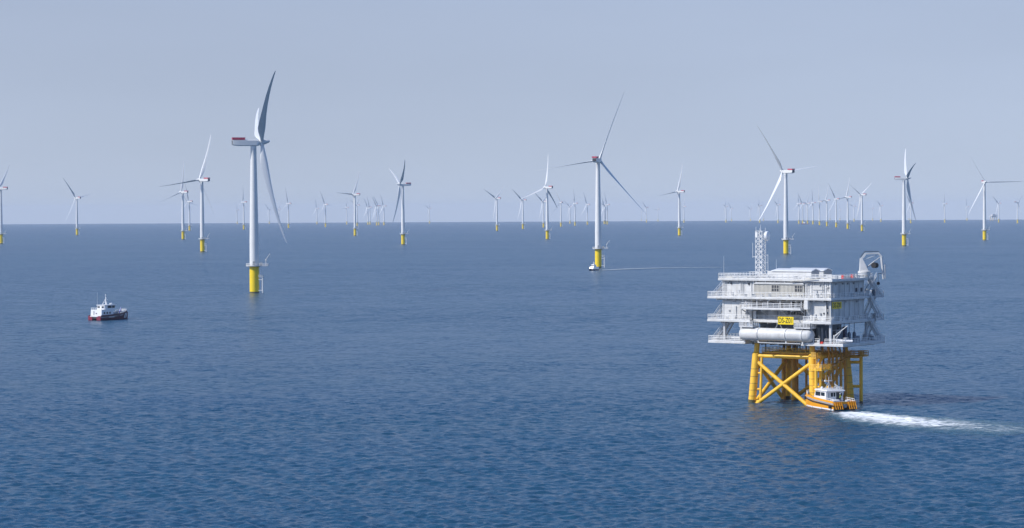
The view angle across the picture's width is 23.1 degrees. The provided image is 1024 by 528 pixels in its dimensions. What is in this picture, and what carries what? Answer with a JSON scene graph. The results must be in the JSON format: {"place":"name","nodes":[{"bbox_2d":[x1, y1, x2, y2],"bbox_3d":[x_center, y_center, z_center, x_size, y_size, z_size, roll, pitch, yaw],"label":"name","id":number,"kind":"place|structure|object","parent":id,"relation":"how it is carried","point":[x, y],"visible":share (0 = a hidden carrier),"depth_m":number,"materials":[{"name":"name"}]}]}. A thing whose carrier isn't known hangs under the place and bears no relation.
{"place":"outdoors","nodes":[
{"label":"outdoors","id":0,"kind":"place"},
{"bbox_2d":[0,220,1023,527],"bbox_3d":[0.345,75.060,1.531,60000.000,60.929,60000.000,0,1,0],"label":"sea water","id":1,"kind":"structure","parent":0,"point":[466,374],"depth_m":665.78,"materials":[{"name":"blue liquid"}]},
{"bbox_2d":[0,166,8,243],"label":"wind turbine","id":2,"kind":"object","parent":1,"relation":"in","point":[1,220],"visible":0.98,"depth_m":4087.78,"materials":[{"name":"paint"}]},
{"bbox_2d":[63,178,89,234],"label":"wind turbine","id":3,"kind":"object","parent":1,"relation":"in","point":[76,198],"visible":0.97,"depth_m":5920.72,"materials":[{"name":"paint"}]},
{"bbox_2d":[88,294,127,320],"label":"survey vessel","id":4,"kind":"object","parent":1,"relation":"on","point":[103,312],"visible":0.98,"depth_m":1072.12,"materials":[{"name":"red paint"}]},
{"bbox_2d":[163,161,191,238],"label":"wind turbine","id":5,"kind":"object","parent":1,"relation":"in","point":[182,230],"visible":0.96,"depth_m":4705.69,"materials":[{"name":"paint"}]},
{"bbox_2d":[160,136,214,251],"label":"wind turbine","id":6,"kind":"object","parent":1,"relation":"in","point":[202,238],"visible":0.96,"depth_m":3051.60,"materials":[{"name":"paint"}]},
{"bbox_2d":[185,185,196,230],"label":"wind turbine","id":7,"kind":"object","parent":1,"relation":"in","point":[189,225],"visible":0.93,"depth_m":7557.64,"materials":[{"name":"paint"}]},
{"bbox_2d":[232,195,246,229],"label":"wind turbine","id":8,"kind":"object","parent":1,"relation":"in","point":[243,212],"visible":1,"depth_m":8048.19,"materials":[{"name":"paint"}]},
{"bbox_2d":[232,71,286,292],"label":"wind turbine","id":9,"kind":"object","parent":1,"relation":"in","point":[261,141],"visible":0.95,"depth_m":1431.03,"materials":[{"name":"paint"}]},
{"bbox_2d":[280,189,290,227],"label":"wind turbine","id":10,"kind":"object","parent":1,"relation":"in","point":[288,223],"visible":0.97,"depth_m":8978.16,"materials":[{"name":"paint"}]},
{"bbox_2d":[320,192,327,226],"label":"wind turbine","id":11,"kind":"object","parent":1,"relation":"in","point":[325,210],"visible":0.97,"depth_m":9822.50,"materials":[{"name":"paint"}]},
{"bbox_2d":[343,174,359,235],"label":"wind turbine","id":12,"kind":"object","parent":1,"relation":"in","point":[354,203],"visible":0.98,"depth_m":5354.49,"materials":[{"name":"paint"}]},
{"bbox_2d":[356,196,359,225],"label":"wind turbine","id":13,"kind":"object","parent":1,"relation":"in","point":[357,222],"visible":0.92,"depth_m":10477.18,"materials":[{"name":"paint"}]},
{"bbox_2d":[364,199,369,224],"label":"wind turbine","id":14,"kind":"object","parent":1,"relation":"in","point":[368,221],"visible":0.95,"depth_m":12369.19,"materials":[{"name":"paint"}]},
{"bbox_2d":[373,199,378,225],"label":"wind turbine","id":15,"kind":"object","parent":1,"relation":"in","point":[376,211],"visible":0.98,"depth_m":11155.30,"materials":[{"name":"paint"}]},
{"bbox_2d":[373,200,380,224],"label":"wind turbine","id":16,"kind":"object","parent":1,"relation":"in","point":[378,211],"visible":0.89,"depth_m":11512.22,"materials":[{"name":"paint"}]},
{"bbox_2d":[378,195,385,224],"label":"wind turbine","id":17,"kind":"object","parent":1,"relation":"in","point":[384,221],"visible":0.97,"depth_m":11473.60,"materials":[{"name":"paint"}]},
{"bbox_2d":[390,162,410,244],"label":"wind turbine","id":18,"kind":"object","parent":1,"relation":"in","point":[403,233],"visible":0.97,"depth_m":3697.60,"materials":[{"name":"paint"}]},
{"bbox_2d":[425,201,431,223],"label":"wind turbine","id":19,"kind":"object","parent":1,"relation":"in","point":[429,212],"visible":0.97,"depth_m":14419.19,"materials":[{"name":"paint"}]},
{"bbox_2d":[485,188,502,230],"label":"wind turbine","id":20,"kind":"object","parent":1,"relation":"in","point":[496,202],"visible":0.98,"depth_m":6797.79,"materials":[{"name":"paint"}]},
{"bbox_2d":[515,192,528,228],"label":"wind turbine","id":21,"kind":"object","parent":1,"relation":"in","point":[523,223],"visible":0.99,"depth_m":7597.61,"materials":[{"name":"paint"}]},
{"bbox_2d":[524,164,556,238],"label":"wind turbine","id":22,"kind":"object","parent":1,"relation":"in","point":[547,230],"visible":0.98,"depth_m":4386.68,"materials":[{"name":"paint"}]},
{"bbox_2d":[537,195,545,227],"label":"wind turbine","id":23,"kind":"object","parent":1,"relation":"in","point":[543,201],"visible":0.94,"depth_m":8430.35,"materials":[{"name":"paint"}]},
{"bbox_2d":[553,188,570,226],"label":"wind turbine","id":24,"kind":"object","parent":1,"relation":"in","point":[560,211],"visible":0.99,"depth_m":9071.74,"materials":[{"name":"paint"}]},
{"bbox_2d":[568,189,577,225],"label":"wind turbine","id":25,"kind":"object","parent":1,"relation":"in","point":[575,221],"visible":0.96,"depth_m":9855.66,"materials":[{"name":"paint"}]},
{"bbox_2d":[582,193,589,224],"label":"wind turbine","id":26,"kind":"object","parent":1,"relation":"in","point":[587,210],"visible":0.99,"depth_m":10814.67,"materials":[{"name":"paint"}]},
{"bbox_2d":[536,91,641,267],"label":"wind turbine","id":27,"kind":"object","parent":1,"relation":"in","point":[597,160],"visible":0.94,"depth_m":2058.47,"materials":[{"name":"paint"}]},
{"bbox_2d":[589,264,598,270],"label":"work boat","id":28,"kind":"object","parent":1,"relation":"on","point":[593,267],"visible":0.91,"depth_m":1953.71,"materials":[{"name":"white paint"}]},
{"bbox_2d":[601,199,606,223],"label":"wind turbine","id":29,"kind":"object","parent":1,"relation":"in","point":[604,210],"visible":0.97,"depth_m":11727.81,"materials":[{"name":"paint"}]},
{"bbox_2d":[603,193,609,224],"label":"wind turbine","id":30,"kind":"object","parent":1,"relation":"in","point":[607,209],"visible":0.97,"depth_m":11163.75,"materials":[{"name":"paint"}]},
{"bbox_2d":[659,164,684,235],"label":"wind turbine","id":31,"kind":"object","parent":1,"relation":"in","point":[679,227],"visible":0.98,"depth_m":4994.24,"materials":[{"name":"paint"}]},
{"bbox_2d":[756,197,761,222],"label":"wind turbine","id":32,"kind":"object","parent":1,"relation":"in","point":[759,211],"visible":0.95,"depth_m":12718.15,"materials":[{"name":"paint"}]},
{"bbox_2d":[758,127,814,253],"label":"wind turbine","id":33,"kind":"object","parent":1,"relation":"in","point":[785,239],"visible":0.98,"depth_m":2678.64,"materials":[{"name":"paint"}]},
{"bbox_2d":[707,225,885,404],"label":"offshore substation","id":34,"kind":"object","parent":1,"relation":"on","point":[810,308],"visible":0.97,"depth_m":586.05,"materials":[{"name":"yellow paint"}]},
{"bbox_2d":[796,198,801,223],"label":"wind turbine","id":35,"kind":"object","parent":1,"relation":"in","point":[798,211],"visible":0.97,"depth_m":10950.51,"materials":[{"name":"paint"}]},
{"bbox_2d":[797,194,805,222],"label":"wind turbine","id":36,"kind":"object","parent":1,"relation":"in","point":[802,208],"visible":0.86,"depth_m":11238.82,"materials":[{"name":"paint"}]},
{"bbox_2d":[803,194,809,223],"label":"wind turbine","id":37,"kind":"object","parent":1,"relation":"in","point":[807,208],"visible":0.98,"depth_m":10657.45,"materials":[{"name":"paint"}]},
{"bbox_2d":[809,196,815,223],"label":"wind turbine","id":38,"kind":"object","parent":1,"relation":"in","point":[812,212],"visible":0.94,"depth_m":10195.18,"materials":[{"name":"paint"}]},
{"bbox_2d":[809,187,822,224],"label":"wind turbine","id":39,"kind":"object","parent":1,"relation":"in","point":[819,205],"visible":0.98,"depth_m":9326.66,"materials":[{"name":"paint"}]},
{"bbox_2d":[819,190,829,225],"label":"wind turbine","id":40,"kind":"object","parent":1,"relation":"in","point":[826,221],"visible":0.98,"depth_m":8505.43,"materials":[{"name":"paint"}]},
{"bbox_2d":[804,375,856,410],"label":"crew transfer boat","id":41,"kind":"object","parent":1,"relation":"on","point":[825,398],"visible":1,"depth_m":570.97,"materials":[{"name":"orange paint"}]},
{"bbox_2d":[829,185,842,226],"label":"wind turbine","id":42,"kind":"object","parent":1,"relation":"in","point":[836,208],"visible":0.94,"depth_m":7790.85,"materials":[{"name":"paint"}]},
{"bbox_2d":[836,177,851,228],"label":"wind turbine","id":43,"kind":"object","parent":1,"relation":"in","point":[848,225],"visible":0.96,"depth_m":6902.31,"materials":[{"name":"paint"}]},
{"bbox_2d":[850,182,871,230],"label":"wind turbine","id":44,"kind":"object","parent":1,"relation":"in","point":[861,201],"visible":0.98,"depth_m":6064.68,"materials":[{"name":"paint"}]},
{"bbox_2d":[894,149,915,245],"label":"wind turbine","id":45,"kind":"object","parent":1,"relation":"in","point":[907,178],"visible":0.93,"depth_m":3306.36,"materials":[{"name":"paint"}]},
{"bbox_2d":[906,194,912,222],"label":"wind turbine","id":46,"kind":"object","parent":1,"relation":"in","point":[910,208],"visible":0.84,"depth_m":10943.46,"materials":[{"name":"paint"}]},
{"bbox_2d":[830,411,1020,431],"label":"wake","id":47,"kind":"object","parent":1,"relation":"on","point":[877,418],"visible":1,"depth_m":535.70,"materials":[{"name":"liquid"}]},
{"bbox_2d":[943,195,946,222],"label":"wind turbine","id":48,"kind":"object","parent":1,"relation":"in","point":[944,209],"visible":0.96,"depth_m":11735.41,"materials":[{"name":"paint"}]},
{"bbox_2d":[989,214,997,220],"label":"distant platform","id":49,"kind":"structure","parent":1,"relation":"in","point":[993,215],"depth_m":15209.85,"materials":[{"name":"yellow paint"}]},
{"bbox_2d":[967,150,1021,239],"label":"wind turbine","id":50,"kind":"object","parent":1,"relation":"in","point":[983,182],"visible":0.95,"depth_m":3945.24,"materials":[{"name":"paint"}]},
{"bbox_2d":[994,198,1000,222],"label":"wind turbine","id":51,"kind":"object","parent":1,"relation":"in","point":[998,203],"visible":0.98,"depth_m":11476.30,"materials":[{"name":"paint"}]},
{"bbox_2d":[1015,197,1021,222],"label":"wind turbine","id":52,"kind":"object","parent":1,"relation":"in","point":[1017,209],"visible":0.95,"depth_m":10343.35,"materials":[{"name":"paint"}]},
{"bbox_2d":[0,0,1023,223],"label":"sky","id":53,"kind":"structure","parent":0,"point":[110,99],"materials":[{"name":"blue"}]}
]}

